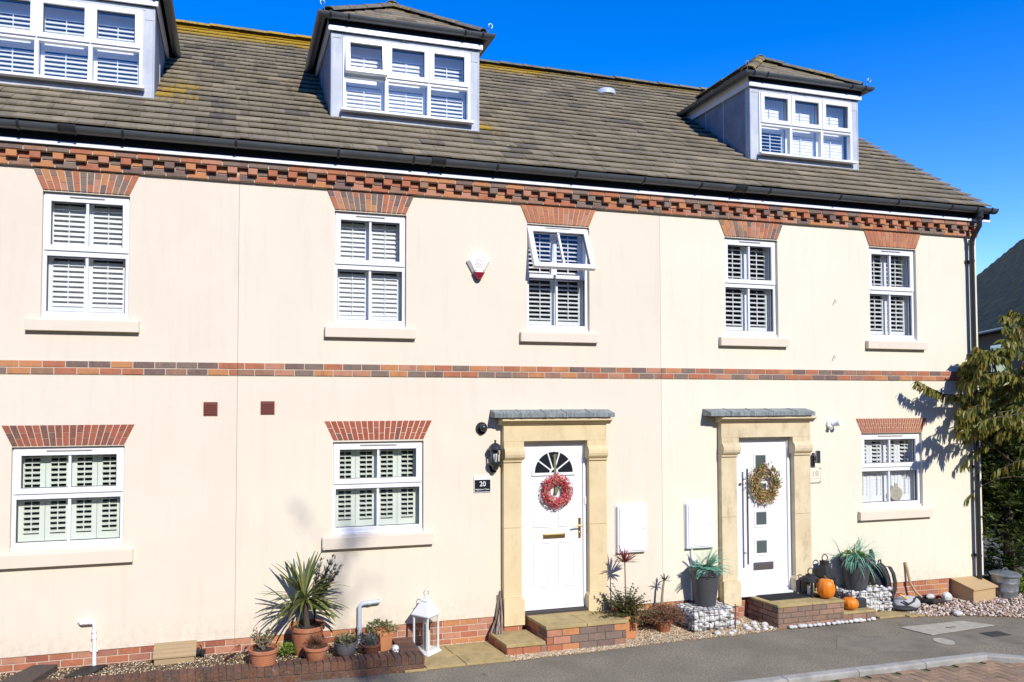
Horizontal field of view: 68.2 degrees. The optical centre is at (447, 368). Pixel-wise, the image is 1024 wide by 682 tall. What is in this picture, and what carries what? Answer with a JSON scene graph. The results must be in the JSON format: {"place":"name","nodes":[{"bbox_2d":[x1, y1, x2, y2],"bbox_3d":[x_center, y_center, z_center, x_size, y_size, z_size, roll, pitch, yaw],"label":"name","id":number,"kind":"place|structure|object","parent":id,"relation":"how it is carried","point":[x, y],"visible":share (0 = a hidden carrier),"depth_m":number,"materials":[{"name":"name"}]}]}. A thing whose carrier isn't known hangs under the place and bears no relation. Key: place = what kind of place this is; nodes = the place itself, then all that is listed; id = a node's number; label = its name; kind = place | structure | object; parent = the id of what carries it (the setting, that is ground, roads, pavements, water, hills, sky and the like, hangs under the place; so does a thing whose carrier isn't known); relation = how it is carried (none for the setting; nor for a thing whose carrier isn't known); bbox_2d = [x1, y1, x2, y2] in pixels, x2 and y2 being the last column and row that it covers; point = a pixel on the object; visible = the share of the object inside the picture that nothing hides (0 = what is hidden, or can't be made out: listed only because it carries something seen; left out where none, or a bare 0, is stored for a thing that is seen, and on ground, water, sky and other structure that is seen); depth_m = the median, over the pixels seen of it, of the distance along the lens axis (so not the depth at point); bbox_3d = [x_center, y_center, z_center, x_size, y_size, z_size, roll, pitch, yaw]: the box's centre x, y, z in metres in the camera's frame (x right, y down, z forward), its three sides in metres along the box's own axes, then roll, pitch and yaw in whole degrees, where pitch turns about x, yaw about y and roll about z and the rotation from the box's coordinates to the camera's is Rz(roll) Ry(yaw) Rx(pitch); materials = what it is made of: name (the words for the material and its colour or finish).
{"place":"outdoors","nodes":[
{"label":"outdoors","id":0,"kind":"place"},
{"bbox_2d":[405,641,510,672],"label":"path","id":1,"kind":"structure","parent":0,"point":[463,654],"depth_m":8.44,"materials":[{"name":"beige stone"}]},
{"bbox_2d":[411,590,440,656],"bbox_3d":[-0.251,2.881,8.604,0.250,0.701,0.250,-1,-3,36],"label":"garden lantern","id":2,"kind":"object","parent":1,"relation":"on","point":[426,608],"visible":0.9,"depth_m":8.55,"materials":[{"name":"white paint"}]},
{"bbox_2d":[173,0,1023,275],"label":"sky","id":3,"kind":"structure","parent":0,"point":[946,100],"materials":[{"name":"blue"}]},
{"bbox_2d":[305,616,1023,681],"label":"pavement","id":4,"kind":"structure","parent":0,"point":[766,654],"depth_m":8.44,"materials":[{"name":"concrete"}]},
{"bbox_2d":[0,637,424,681],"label":"raised bed","id":5,"kind":"object","parent":4,"relation":"on","point":[409,655],"visible":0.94,"depth_m":7.80,"materials":[{"name":"brick"}]},
{"bbox_2d":[0,664,57,681],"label":"old timber","id":6,"kind":"object","parent":5,"relation":"on","point":[34,673],"visible":0.97,"depth_m":7.43,"materials":[{"name":"wood"}]},
{"bbox_2d":[65,665,107,677],"bbox_3d":[-3.668,3.069,7.643,0.215,0.016,0.373,0,-2,11],"label":"drain pad","id":7,"kind":"object","parent":5,"relation":"on","point":[86,670],"visible":1,"depth_m":7.63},
{"bbox_2d":[152,640,196,665],"bbox_3d":[-2.895,3.005,7.978,0.430,0.189,0.205,1,-2,-16],"label":"wooden box","id":8,"kind":"object","parent":5,"relation":"on","point":[175,652],"visible":1,"depth_m":7.93,"materials":[{"name":"beige wood"}]},
{"bbox_2d":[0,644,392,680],"bbox_3d":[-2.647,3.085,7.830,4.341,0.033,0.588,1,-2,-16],"label":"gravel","id":9,"kind":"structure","parent":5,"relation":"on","point":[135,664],"depth_m":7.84,"materials":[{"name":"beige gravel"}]},
{"bbox_2d":[221,643,240,664],"bbox_3d":[-2.292,3.016,7.936,0.200,0.197,0.140,1,-2,-16],"label":"clay shard","id":10,"kind":"object","parent":5,"relation":"on","point":[237,646],"visible":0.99,"depth_m":7.90,"materials":[{"name":"ceramic"}]},
{"bbox_2d":[248,627,278,666],"bbox_3d":[-1.930,2.896,7.864,0.315,0.388,0.352,1,-2,-16],"label":"potted plant","id":11,"kind":"object","parent":5,"relation":"on","point":[262,652],"visible":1,"depth_m":7.78,"materials":[{"name":"green plant"}]},
{"bbox_2d":[277,641,296,655],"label":"plant","id":12,"kind":"object","parent":5,"relation":"on","point":[286,647],"visible":0.94,"depth_m":8.11,"materials":[{"name":"green plant"}]},
{"bbox_2d":[257,549,348,656],"bbox_3d":[-1.567,2.540,8.208,0.999,1.124,0.958,1,-2,-16],"label":"cordyline","id":13,"kind":"object","parent":5,"relation":"on","point":[303,628],"visible":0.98,"depth_m":8.15,"materials":[{"name":"plant"}]},
{"bbox_2d":[303,630,329,660],"bbox_3d":[-1.406,2.934,8.013,0.312,0.322,0.328,1,-2,-16],"label":"potted plant","id":14,"kind":"object","parent":5,"relation":"on","point":[315,649],"visible":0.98,"depth_m":7.93,"materials":[{"name":"orange plant"}]},
{"bbox_2d":[313,555,342,622],"bbox_3d":[-1.330,2.588,8.413,0.350,1.056,0.169,1,-2,-16],"label":"dark shrub","id":15,"kind":"object","parent":5,"relation":"on","point":[330,578],"visible":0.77,"depth_m":8.39,"materials":[{"name":"green plant"}]},
{"bbox_2d":[330,630,359,657],"bbox_3d":[-1.096,2.953,8.123,0.330,0.292,0.302,-1,-2,18],"label":"potted plant","id":16,"kind":"object","parent":5,"relation":"on","point":[345,645],"visible":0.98,"depth_m":8.05,"materials":[{"name":"green plant"}]},
{"bbox_2d":[360,632,379,654],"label":"potted plant","id":17,"kind":"object","parent":5,"relation":"on","point":[370,645],"visible":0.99,"depth_m":8.14,"materials":[{"name":"brown plant"}]},
{"bbox_2d":[365,618,399,651],"bbox_3d":[-0.728,2.937,8.346,0.397,0.341,0.314,1,-2,-16],"label":"potted plant","id":18,"kind":"object","parent":5,"relation":"on","point":[385,637],"visible":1,"depth_m":8.30,"materials":[{"name":"green plant"}]},
{"bbox_2d":[392,645,398,651],"bbox_3d":[-0.573,3.052,8.194,0.080,0.094,0.090,1,-2,-16],"label":"skull ornament","id":19,"kind":"object","parent":5,"relation":"on","point":[395,648],"visible":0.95,"depth_m":8.16,"materials":[{"name":"white paint"}]},
{"bbox_2d":[837,634,997,650],"bbox_3d":[5.588,3.280,9.031,2.139,0.004,0.624,0,-2,-4],"label":"pavement patch","id":20,"kind":"object","parent":4,"relation":"on","point":[879,643],"visible":1,"depth_m":9.01,"materials":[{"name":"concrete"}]},
{"bbox_2d":[933,638,954,643],"bbox_3d":[5.966,3.275,9.049,0.223,0.006,0.223,1,-2,-16],"label":"round cover","id":21,"kind":"object","parent":20,"relation":"on","point":[942,641],"visible":1,"depth_m":9.03,"materials":[{"name":"concrete"}]},
{"bbox_2d":[900,621,994,634],"bbox_3d":[6.410,3.292,9.589,1.246,0.010,0.353,1,-2,-16],"label":"inspection cover","id":22,"kind":"object","parent":4,"relation":"on","point":[939,628],"visible":1,"depth_m":9.57,"materials":[{"name":"concrete"}]},
{"bbox_2d":[955,624,1023,644],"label":"pavement patch","id":23,"kind":"object","parent":4,"relation":"on","point":[1016,632],"visible":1,"depth_m":9.31,"materials":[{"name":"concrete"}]},
{"bbox_2d":[980,631,1010,636],"bbox_3d":[6.787,3.283,9.325,0.316,0.010,0.161,1,-2,-16],"label":"drain cover","id":24,"kind":"object","parent":23,"relation":"on","point":[995,633],"visible":1,"depth_m":9.32,"materials":[{"name":"metal"}]},
{"bbox_2d":[976,239,1023,493],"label":"neighbour house","id":25,"kind":"structure","parent":4,"relation":"on","point":[1000,285],"depth_m":26.79,"materials":[{"name":"tile"}]},
{"bbox_2d":[990,344,1008,371],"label":"window","id":26,"kind":"structure","parent":25,"relation":"in","point":[1000,367],"depth_m":23.41,"materials":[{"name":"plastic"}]},
{"bbox_2d":[404,597,1023,673],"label":"gravel bed","id":27,"kind":"object","parent":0,"point":[945,615],"visible":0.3,"depth_m":9.41,"materials":[{"name":"beige gravel"}]},
{"bbox_2d":[235,0,670,652],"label":"terraced house","id":28,"kind":"structure","parent":27,"relation":"on","point":[399,164],"depth_m":9.07,"materials":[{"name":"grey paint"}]},
{"bbox_2d":[357,598,380,643],"bbox_3d":[-0.904,2.902,8.603,0.279,0.520,0.083,1,-2,-16],"label":"waste pipe","id":29,"kind":"object","parent":28,"relation":"attached to","point":[359,617],"visible":0.97,"depth_m":8.55,"materials":[{"name":"grey plastic"}]},
{"bbox_2d":[334,212,405,326],"bbox_3d":[-0.930,-1.155,8.882,0.845,1.334,0.178,1,-2,-16],"label":"window","id":30,"kind":"structure","parent":28,"relation":"in","point":[366,299],"depth_m":8.90,"materials":[{"name":"plastic"}]},
{"bbox_2d":[333,441,422,534],"bbox_3d":[-0.831,1.377,8.823,1.065,1.064,0.184,1,-2,-16],"label":"window","id":31,"kind":"structure","parent":28,"relation":"in","point":[396,482],"depth_m":8.82,"materials":[{"name":"plastic"}]},
{"bbox_2d":[466,252,489,279],"bbox_3d":[0.371,-1.250,9.107,0.296,0.342,0.069,1,-2,-16],"label":"alarm box","id":32,"kind":"object","parent":28,"relation":"attached to","point":[478,263],"visible":1,"depth_m":9.08,"materials":[{"name":"beige plastic"}]},
{"bbox_2d":[476,422,486,433],"bbox_3d":[0.416,0.711,9.034,0.144,0.144,0.102,1,-2,-16],"label":"wall floodlight","id":33,"kind":"object","parent":28,"relation":"attached to","point":[481,427],"depth_m":9.05,"materials":[{"name":"black plastic"}]},
{"bbox_2d":[474,476,490,492],"bbox_3d":[0.413,1.387,9.053,0.213,0.190,0.018,1,-2,-16],"label":"house sign","id":34,"kind":"object","parent":28,"relation":"attached to","point":[482,483],"visible":1,"depth_m":9.05,"materials":[{"name":"black"}]},
{"bbox_2d":[488,440,502,471],"bbox_3d":[0.568,1.049,9.034,0.182,0.397,0.182,1,-2,-16],"label":"wall lantern","id":35,"kind":"object","parent":28,"relation":"attached to","point":[494,462],"depth_m":9.00,"materials":[{"name":"black plastic"}]},
{"bbox_2d":[524,445,582,608],"bbox_3d":[1.312,1.942,9.306,0.787,1.988,0.109,1,-2,-16],"label":"door","id":36,"kind":"structure","parent":28,"relation":"in","point":[553,545],"depth_m":9.31,"materials":[{"name":"white"}]},
{"bbox_2d":[539,454,572,508],"bbox_3d":[1.343,1.392,9.280,0.454,0.679,0.105,1,-2,-16],"label":"door wreath","id":37,"kind":"object","parent":36,"relation":"attached to","point":[556,501],"depth_m":9.27,"materials":[{"name":"pink plant"}]},
{"bbox_2d":[527,225,595,331],"bbox_3d":[1.390,-1.134,9.425,0.845,1.334,0.416,1,-2,-16],"label":"window","id":38,"kind":"structure","parent":28,"relation":"in","point":[585,261],"depth_m":9.53,"materials":[{"name":"plastic"}]},
{"bbox_2d":[615,504,645,552],"bbox_3d":[2.329,2.030,9.550,0.429,0.609,0.069,1,-2,-16],"label":"meter box","id":39,"kind":"object","parent":28,"relation":"attached to","point":[630,527],"visible":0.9,"depth_m":9.52,"materials":[{"name":"grey plastic"}]},
{"bbox_2d":[619,507,644,550],"bbox_3d":[2.337,2.029,9.524,0.361,0.541,0.015,1,-2,-16],"label":"door","id":40,"kind":"structure","parent":39,"relation":"in","point":[632,520],"depth_m":9.52,"materials":[{"name":"white plastic"}]},
{"bbox_2d":[488,607,628,655],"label":"front steps","id":41,"kind":"structure","parent":27,"relation":"on","point":[562,629],"depth_m":8.81,"materials":[{"name":"brick"}]},
{"bbox_2d":[490,591,503,633],"bbox_3d":[0.600,2.905,8.961,0.145,0.480,0.199,-2,-3,41],"label":"driftwood bundle","id":42,"kind":"object","parent":41,"relation":"on","point":[497,624],"visible":1,"depth_m":8.97,"materials":[{"name":"brown wood"}]},
{"bbox_2d":[433,616,777,660],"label":"gravel","id":43,"kind":"structure","parent":27,"relation":"on","point":[709,634],"depth_m":9.16,"materials":[{"name":"beige gravel"}]},
{"bbox_2d":[592,545,660,638],"bbox_3d":[2.148,2.721,9.191,0.898,1.104,0.526,1,-2,-16],"label":"potted plant","id":44,"kind":"object","parent":27,"relation":"on","point":[629,610],"visible":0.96,"depth_m":9.14,"materials":[{"name":"green plant"}]},
{"bbox_2d":[642,602,685,632],"bbox_3d":[2.697,3.102,9.398,0.587,0.358,0.449,1,-2,-16],"label":"potted plant","id":45,"kind":"object","parent":27,"relation":"on","point":[666,618],"visible":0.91,"depth_m":9.34,"materials":[{"name":"brown plant"}]},
{"bbox_2d":[660,574,671,614],"bbox_3d":[2.750,2.939,9.491,0.157,0.696,0.177,-1,-2,23],"label":"cordyline","id":46,"kind":"object","parent":27,"relation":"on","point":[663,584],"visible":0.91,"depth_m":9.51,"materials":[{"name":"brown plant"}]},
{"bbox_2d":[675,600,735,633],"bbox_3d":[3.280,3.143,9.616,0.646,0.343,0.457,1,-2,-16],"label":"stone basket","id":47,"kind":"object","parent":27,"relation":"on","point":[719,615],"visible":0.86,"depth_m":9.45,"materials":[{"name":"white stone"}]},
{"bbox_2d":[689,546,731,606],"bbox_3d":[3.323,2.616,9.561,0.525,0.786,0.529,-1,-2,26],"label":"potted fern","id":48,"kind":"object","parent":47,"relation":"on","point":[705,580],"visible":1,"depth_m":9.52,"materials":[{"name":"plant"}]},
{"bbox_2d":[543,54,998,623],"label":"terraced house","id":49,"kind":"structure","parent":27,"relation":"on","point":[793,206],"depth_m":10.61,"materials":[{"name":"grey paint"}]},
{"bbox_2d":[690,549,692,600],"bbox_3d":[3.173,2.677,9.789,0.030,0.660,0.032,1,-2,-16],"label":"cable conduit","id":50,"kind":"object","parent":49,"relation":"attached to","point":[691,556],"visible":0.78,"depth_m":9.78,"materials":[{"name":"white plastic"}]},
{"bbox_2d":[684,501,714,548],"bbox_3d":[3.290,2.044,9.824,0.434,0.601,0.069,1,-2,-16],"label":"meter box","id":51,"kind":"object","parent":49,"relation":"attached to","point":[698,524],"visible":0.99,"depth_m":9.79,"materials":[{"name":"grey plastic"}]},
{"bbox_2d":[688,505,713,546],"bbox_3d":[3.298,2.043,9.798,0.366,0.533,0.015,1,-2,-16],"label":"door","id":52,"kind":"structure","parent":51,"relation":"in","point":[700,516],"depth_m":9.79,"materials":[{"name":"white plastic"}]},
{"bbox_2d":[724,238,776,336],"bbox_3d":[4.094,-1.101,10.318,0.845,1.334,0.183,1,-2,-16],"label":"window","id":53,"kind":"structure","parent":49,"relation":"in","point":[744,284],"depth_m":10.34,"materials":[{"name":"plastic"}]},
{"bbox_2d":[738,440,787,589],"bbox_3d":[4.254,1.963,10.136,0.788,1.981,0.126,1,-2,-16],"label":"door","id":54,"kind":"structure","parent":49,"relation":"in","point":[763,561],"depth_m":10.15,"materials":[{"name":"white plastic"}]},
{"bbox_2d":[748,460,782,504],"bbox_3d":[4.263,1.524,10.085,0.581,0.627,0.124,1,-2,-16],"label":"door wreath","id":55,"kind":"object","parent":54,"relation":"attached to","point":[756,489],"depth_m":10.09,"materials":[{"name":"green plant"}]},
{"bbox_2d":[810,467,820,482],"bbox_3d":[5.052,1.463,10.371,0.208,0.208,0.025,1,-2,-16],"label":"house sign","id":56,"kind":"object","parent":49,"relation":"attached to","point":[815,473],"visible":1,"depth_m":10.37,"materials":[{"name":"grey stone"}]},
{"bbox_2d":[810,450,820,465],"bbox_3d":[5.043,1.227,10.344,0.146,0.210,0.071,-1,-2,30],"label":"up down light","id":57,"kind":"object","parent":49,"relation":"attached to","point":[816,458],"visible":1,"depth_m":10.32,"materials":[{"name":"black plastic"}]},
{"bbox_2d":[826,420,841,429],"bbox_3d":[5.359,0.775,10.423,0.164,0.140,0.140,1,-2,-16],"label":"wall floodlight","id":58,"kind":"object","parent":49,"relation":"attached to","point":[830,424],"depth_m":10.42,"materials":[{"name":"white paint"}]},
{"bbox_2d":[861,433,920,508],"bbox_3d":[6.330,1.453,10.866,1.080,1.064,0.184,1,-2,-16],"label":"window","id":59,"kind":"structure","parent":49,"relation":"in","point":[877,485],"depth_m":10.89,"materials":[{"name":"plastic"}]},
{"bbox_2d":[869,248,915,340],"bbox_3d":[6.406,-1.077,10.977,0.845,1.334,0.183,1,-2,-16],"label":"window","id":60,"kind":"structure","parent":49,"relation":"in","point":[885,292],"depth_m":11.01,"materials":[{"name":"plastic"}]},
{"bbox_2d":[890,483,902,499],"bbox_3d":[6.484,1.775,10.882,0.226,0.246,0.019,1,-2,-16],"label":"vase","id":61,"kind":"object","parent":49,"relation":"on","point":[896,492],"visible":1,"depth_m":10.88,"materials":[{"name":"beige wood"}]},
{"bbox_2d":[742,589,875,628],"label":"front steps","id":62,"kind":"structure","parent":27,"relation":"on","point":[781,614],"depth_m":9.72,"materials":[{"name":"brown brick"}]},
{"bbox_2d":[756,592,808,600],"bbox_3d":[4.417,3.002,9.935,0.625,0.016,0.250,1,-2,-16],"label":"doormat","id":63,"kind":"object","parent":62,"relation":"on","point":[781,596],"visible":1,"depth_m":9.90,"materials":[{"name":"grey rubber"}]},
{"bbox_2d":[798,567,819,597],"bbox_3d":[4.828,2.829,10.025,0.217,0.368,0.217,1,-2,-28],"label":"black lantern","id":64,"kind":"object","parent":62,"relation":"on","point":[810,579],"visible":0.94,"depth_m":9.99,"materials":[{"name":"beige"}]},
{"bbox_2d":[813,554,836,597],"bbox_3d":[5.115,2.913,10.216,0.217,0.796,0.217,1,-2,-28],"label":"black lantern","id":65,"kind":"object","parent":62,"relation":"on","point":[822,569],"visible":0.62,"depth_m":10.17,"materials":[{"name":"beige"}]},
{"bbox_2d":[816,575,834,597],"bbox_3d":[4.955,2.852,9.864,0.222,0.291,0.221,1,-2,-16],"label":"pumpkin","id":66,"kind":"object","parent":62,"relation":"on","point":[825,587],"visible":1,"depth_m":9.79,"materials":[{"name":"orange food"}]},
{"bbox_2d":[842,594,858,609],"bbox_3d":[5.336,3.086,9.989,0.208,0.201,0.207,1,-2,-16],"label":"pumpkin","id":67,"kind":"object","parent":62,"relation":"on","point":[851,603],"visible":0.89,"depth_m":9.92,"materials":[{"name":"orange"}]},
{"bbox_2d":[856,597,866,607],"bbox_3d":[5.526,3.135,10.091,0.170,0.122,0.077,1,-2,-16],"label":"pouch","id":68,"kind":"object","parent":62,"relation":"on","point":[862,602],"visible":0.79,"depth_m":10.06,"materials":[{"name":"black fabric"}]},
{"bbox_2d":[833,582,893,611],"bbox_3d":[5.681,3.148,10.336,0.745,0.373,0.411,1,-2,-16],"label":"stone basket","id":69,"kind":"object","parent":27,"relation":"on","point":[877,597],"visible":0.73,"depth_m":10.20,"materials":[{"name":"white stone"}]},
{"bbox_2d":[941,592,951,599],"bbox_3d":[7.167,3.271,10.814,0.150,0.140,0.120,1,-2,-16],"label":"cobble","id":70,"kind":"object","parent":27,"relation":"on","point":[946,595],"visible":0.79,"depth_m":10.77,"materials":[{"name":"white stone"}]},
{"bbox_2d":[892,591,1023,617],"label":"gravel","id":71,"kind":"structure","parent":27,"relation":"on","point":[992,608],"depth_m":10.40,"materials":[{"name":"beige gravel"}]},
{"bbox_2d":[869,549,896,600],"bbox_3d":[6.053,2.934,10.501,0.342,0.810,0.263,1,-2,-16],"label":"wheel","id":72,"kind":"object","parent":71,"relation":"on","point":[884,579],"visible":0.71,"depth_m":10.45,"materials":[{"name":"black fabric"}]},
{"bbox_2d":[892,594,920,610],"bbox_3d":[6.287,3.204,10.347,0.484,0.245,0.292,1,-2,-16],"label":"stone","id":73,"kind":"object","parent":71,"relation":"on","point":[906,603],"visible":0.97,"depth_m":10.25,"materials":[{"name":"stone"}]},
{"bbox_2d":[904,562,948,603],"bbox_3d":[6.804,3.021,10.686,0.532,0.539,0.286,1,-2,-16],"label":"anchor","id":74,"kind":"object","parent":71,"relation":"on","point":[922,599],"visible":0.91,"depth_m":10.68,"materials":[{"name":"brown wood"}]},
{"bbox_2d":[926,594,934,598],"bbox_3d":[6.886,3.248,10.743,0.140,0.077,0.070,1,-2,-16],"label":"cobble","id":75,"kind":"object","parent":74,"relation":"on","point":[930,596],"visible":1,"depth_m":10.72,"materials":[{"name":"white stone"}]},
{"bbox_2d":[949,576,997,602],"bbox_3d":[7.646,3.187,10.903,0.580,0.300,0.377,1,-2,-16],"label":"wooden box","id":76,"kind":"object","parent":71,"relation":"on","point":[973,589],"visible":0.93,"depth_m":10.84,"materials":[{"name":"beige wood"}]},
{"bbox_2d":[989,567,1021,598],"bbox_3d":[8.149,3.115,10.995,0.394,0.426,0.394,1,-2,-16],"label":"metal bin","id":77,"kind":"object","parent":71,"relation":"on","point":[1007,581],"visible":0.91,"depth_m":10.87,"materials":[{"name":"silver metal"}]},
{"bbox_2d":[1017,570,1023,592],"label":"shrub","id":78,"kind":"object","parent":71,"relation":"on","point":[1021,586],"visible":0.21,"depth_m":11.11,"materials":[{"name":"green plant"}]},
{"bbox_2d":[953,610,962,615],"bbox_3d":[6.843,3.279,10.098,0.128,0.084,0.100,1,-2,-16],"label":"cobble","id":79,"kind":"object","parent":27,"relation":"on","point":[957,613],"visible":1,"depth_m":10.06,"materials":[{"name":"white stone"}]},
{"bbox_2d":[910,310,1023,505],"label":"cherry tree","id":80,"kind":"object","parent":27,"relation":"on","point":[972,422],"visible":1,"depth_m":10.66,"materials":[{"name":"green plant"}]},
{"bbox_2d":[832,535,886,590],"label":"potted grass","id":81,"kind":"object","parent":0,"point":[856,567],"depth_m":10.19,"materials":[{"name":"teal plant"}]},
{"bbox_2d":[876,610,931,618],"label":"path","id":82,"kind":"structure","parent":0,"point":[885,614],"depth_m":10.08,"materials":[{"name":"beige stone"}]},
{"bbox_2d":[820,660,1023,681],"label":"block paving","id":83,"kind":"structure","parent":0,"point":[1010,672],"depth_m":8.10,"materials":[{"name":"brown brick"}]},
{"bbox_2d":[982,506,1023,583],"bbox_3d":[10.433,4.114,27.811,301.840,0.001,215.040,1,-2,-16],"label":"hedge","id":84,"kind":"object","parent":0,"point":[985,541],"depth_m":15.38,"materials":[{"name":"green plant"}]},
{"bbox_2d":[0,0,240,673],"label":"terraced house","id":85,"kind":"structure","parent":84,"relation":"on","point":[119,179],"depth_m":8.07,"materials":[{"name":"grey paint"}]},
{"bbox_2d":[10,446,124,550],"bbox_3d":[-3.978,1.343,7.926,1.070,1.064,0.184,1,-2,-16],"label":"window","id":86,"kind":"structure","parent":85,"relation":"in","point":[96,492],"depth_m":7.91,"materials":[{"name":"plastic"}]},
{"bbox_2d":[41,192,129,319],"bbox_3d":[-3.853,-1.186,8.048,0.845,1.334,0.178,1,-2,-16],"label":"window","id":87,"kind":"structure","parent":85,"relation":"in","point":[77,303],"depth_m":8.06,"materials":[{"name":"plastic"}]},
{"bbox_2d":[77,620,98,665],"bbox_3d":[-3.740,2.869,7.796,0.208,0.527,0.093,1,-2,-16],"label":"waste pipe","id":88,"kind":"object","parent":85,"relation":"attached to","point":[94,650],"visible":0.93,"depth_m":7.78,"materials":[{"name":"white plastic"}]},
{"bbox_2d":[196,644,205,654],"bbox_3d":[-2.674,2.997,8.071,0.102,0.115,0.161,2,-3,-45],"label":"outside tap","id":89,"kind":"object","parent":85,"relation":"attached to","point":[201,651],"visible":0.95,"depth_m":8.03,"materials":[{"name":"black plastic"}]},
{"bbox_2d":[733,652,986,681],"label":"kerb","id":90,"kind":"structure","parent":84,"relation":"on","point":[842,673],"depth_m":8.17,"materials":[{"name":"grey concrete"}]},
{"bbox_2d":[980,393,1023,581],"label":"conifer","id":91,"kind":"object","parent":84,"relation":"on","point":[1011,530],"visible":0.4,"depth_m":11.37,"materials":[{"name":"green plant"}]},
{"bbox_2d":[981,652,1023,662],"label":"kerb","id":92,"kind":"structure","parent":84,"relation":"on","point":[1006,658],"depth_m":8.53,"materials":[{"name":"grey concrete"}]}
]}

